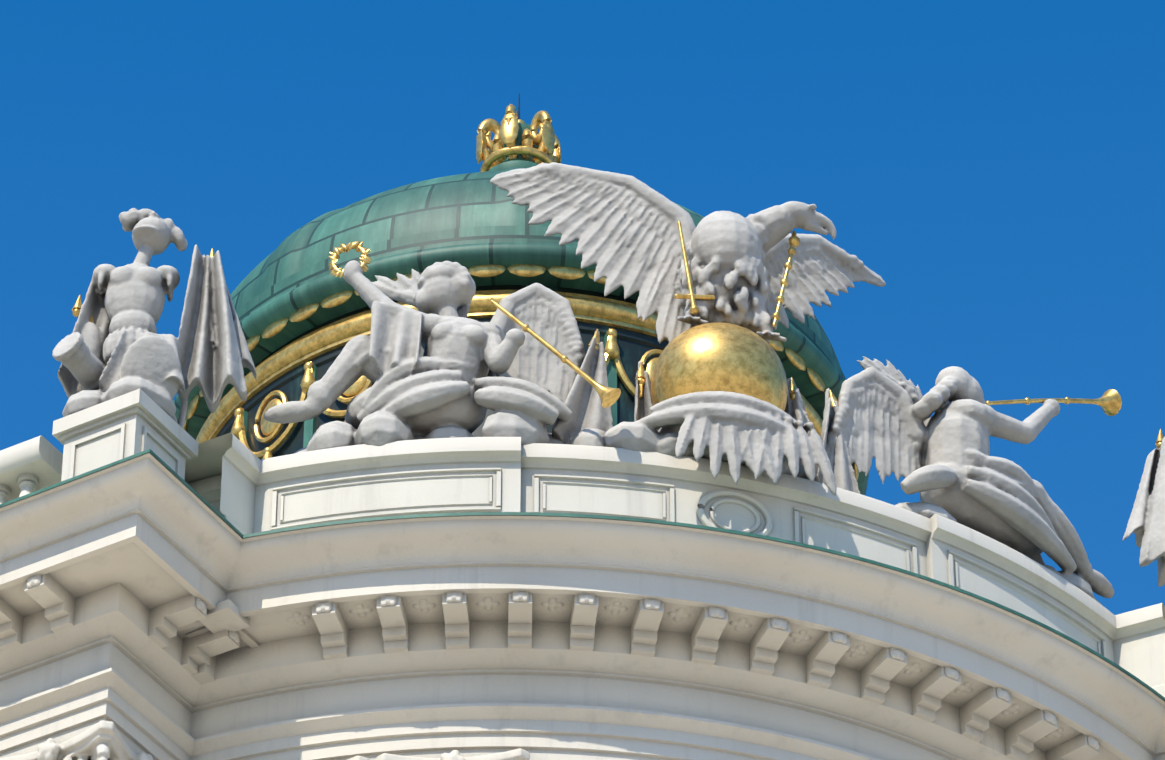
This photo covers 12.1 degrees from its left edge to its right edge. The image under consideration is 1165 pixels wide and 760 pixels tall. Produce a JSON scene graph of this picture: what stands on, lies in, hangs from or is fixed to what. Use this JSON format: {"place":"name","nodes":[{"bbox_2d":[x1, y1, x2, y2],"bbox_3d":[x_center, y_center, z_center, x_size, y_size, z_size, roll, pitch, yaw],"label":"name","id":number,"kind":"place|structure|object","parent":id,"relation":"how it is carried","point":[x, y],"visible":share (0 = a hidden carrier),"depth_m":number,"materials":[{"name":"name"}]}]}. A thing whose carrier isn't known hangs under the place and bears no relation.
{"place":"outdoors","nodes":[
{"label":"outdoors","id":0,"kind":"place"},
{"bbox_2d":[0,0,1164,614],"label":"sky","id":1,"kind":"structure","parent":0,"point":[999,165],"materials":[{"name":"blue"}]},
{"bbox_2d":[177,515,1164,759],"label":"curved cornice","id":2,"kind":"structure","parent":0,"point":[285,690],"depth_m":37.18,"materials":[{"name":"white stone"}]},
{"label":"ground","id":3,"kind":"structure","parent":0,"visible":0},
{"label":"column shafts","id":4,"kind":"object","parent":3,"relation":"on","visible":0},
{"bbox_2d":[0,720,529,759],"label":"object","id":5,"kind":"structure","parent":4,"relation":"on","point":[102,740],"depth_m":36.51,"materials":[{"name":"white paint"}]},
{"bbox_2d":[0,388,260,759],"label":"corner pier","id":6,"kind":"structure","parent":5,"relation":"on","point":[113,578],"depth_m":36.95,"materials":[{"name":"white paint"}]},
{"bbox_2d":[0,449,242,536],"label":"cornice flashing","id":7,"kind":"object","parent":6,"relation":"on","point":[120,461],"visible":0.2,"depth_m":36.66,"materials":[{"name":"metal"}]},
{"bbox_2d":[52,208,256,428],"bbox_3d":[-2.973,-0.418,38.400,1.405,2.047,0.738,1,-38,-2],"label":"trophy statue","id":8,"kind":"object","parent":6,"relation":"on","point":[119,346],"visible":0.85,"depth_m":38.29,"materials":[{"name":"stone"}]},
{"bbox_2d":[72,248,214,322],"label":"gilded ornaments","id":9,"kind":"object","parent":8,"relation":"attached to","point":[76,308],"visible":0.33,"depth_m":38.48,"materials":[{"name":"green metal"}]},
{"bbox_3d":[-0.543,14.455,33.994,9.200,22.182,9.200,1,-38,-2],"label":"rotunda","id":10,"kind":"object","parent":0,"visible":0},
{"bbox_2d":[288,591,1099,759],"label":"cornice brackets","id":11,"kind":"object","parent":10,"relation":"on","point":[882,668],"visible":0.96,"depth_m":37.22,"materials":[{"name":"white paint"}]},
{"bbox_2d":[242,512,1164,699],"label":"cornice flashing","id":12,"kind":"object","parent":10,"relation":"on","point":[694,526],"visible":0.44,"depth_m":37.09,"materials":[{"name":"metal"}]},
{"bbox_2d":[188,437,1116,662],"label":"parapet","id":13,"kind":"structure","parent":12,"relation":"on","point":[455,475],"depth_m":37.92,"materials":[{"name":"white paint"}]},
{"bbox_2d":[264,260,605,453],"bbox_3d":[-0.998,-0.085,38.635,2.458,1.915,0.822,-2,-38,2],"label":"fame statue","id":14,"kind":"object","parent":13,"relation":"on","point":[460,376],"visible":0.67,"depth_m":38.31,"materials":[{"name":"stone"}]},
{"bbox_2d":[328,241,620,407],"bbox_3d":[-0.774,-0.403,38.518,2.103,1.657,0.169,-5,-38,6],"label":"trumpet and wreath","id":15,"kind":"object","parent":14,"relation":"attached to","point":[609,396],"visible":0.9,"depth_m":38.33,"materials":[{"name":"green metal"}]},
{"bbox_2d":[490,162,885,495],"bbox_3d":[0.886,-0.276,38.996,3.026,3.104,0.944,11,-39,-14],"label":"eagle statue","id":16,"kind":"object","parent":13,"relation":"on","point":[623,229],"visible":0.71,"depth_m":39.19,"materials":[{"name":"stone"}]},
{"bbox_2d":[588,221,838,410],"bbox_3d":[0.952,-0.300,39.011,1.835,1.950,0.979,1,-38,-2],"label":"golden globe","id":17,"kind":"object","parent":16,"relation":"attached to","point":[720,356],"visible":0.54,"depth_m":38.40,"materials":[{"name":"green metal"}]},
{"bbox_2d":[826,356,1113,604],"bbox_3d":[2.872,0.698,39.532,2.656,1.735,0.753,23,-43,-27],"label":"fame statue","id":18,"kind":"object","parent":13,"relation":"on","point":[943,462],"visible":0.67,"depth_m":39.25,"materials":[{"name":"stone"}]},
{"bbox_2d":[986,389,1121,415],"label":"trumpet","id":19,"kind":"object","parent":18,"relation":"on","point":[1109,402],"visible":1,"depth_m":40.46,"materials":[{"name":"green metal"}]},
{"bbox_2d":[1113,603,1164,759],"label":"pier entablature","id":20,"kind":"structure","parent":10,"relation":"attached to","point":[1139,644],"depth_m":39.36,"materials":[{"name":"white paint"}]},
{"bbox_2d":[1122,437,1164,586],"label":"trophy statue","id":21,"kind":"object","parent":20,"relation":"on","point":[1146,523],"visible":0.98,"depth_m":39.94,"materials":[{"name":"stone"}]},
{"bbox_2d":[1155,429,1163,447],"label":"gold trophy tips","id":22,"kind":"object","parent":21,"relation":"attached to","point":[1160,437],"visible":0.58,"depth_m":40.54,"materials":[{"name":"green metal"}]},
{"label":"rotunda roof","id":23,"kind":"object","parent":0,"visible":0},
{"bbox_2d":[243,334,616,447],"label":"drum copper strips","id":24,"kind":"object","parent":23,"relation":"on","point":[309,428],"visible":0.04,"depth_m":42.25,"materials":[{"name":"green metal"}]},
{"bbox_2d":[215,285,668,459],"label":"dome drum","id":25,"kind":"object","parent":23,"relation":"on","point":[634,347],"visible":0.1,"depth_m":42.49,"materials":[{"name":"metal"}]},
{"bbox_2d":[174,168,868,494],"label":"dome","id":26,"kind":"structure","parent":25,"relation":"on","point":[467,220],"depth_m":42.97,"materials":[{"name":"green metal"}]},
{"bbox_2d":[487,123,539,171],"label":"crown base","id":27,"kind":"object","parent":26,"relation":"on","point":[519,161],"visible":0.12,"depth_m":46.37,"materials":[{"name":"green metal"}]},
{"bbox_2d":[476,104,561,171],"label":"crown","id":28,"kind":"object","parent":27,"relation":"on","point":[496,152],"visible":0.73,"depth_m":46.54},
{"bbox_2d":[518,93,519,118],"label":"lightning rod","id":29,"kind":"object","parent":27,"relation":"on","point":[519,108],"visible":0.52,"depth_m":47.05,"materials":[{"name":"black metal"}]},
{"bbox_2d":[184,264,858,482],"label":"drum gold ornaments","id":30,"kind":"object","parent":25,"relation":"attached to","point":[344,331],"visible":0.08,"depth_m":42.60}
]}

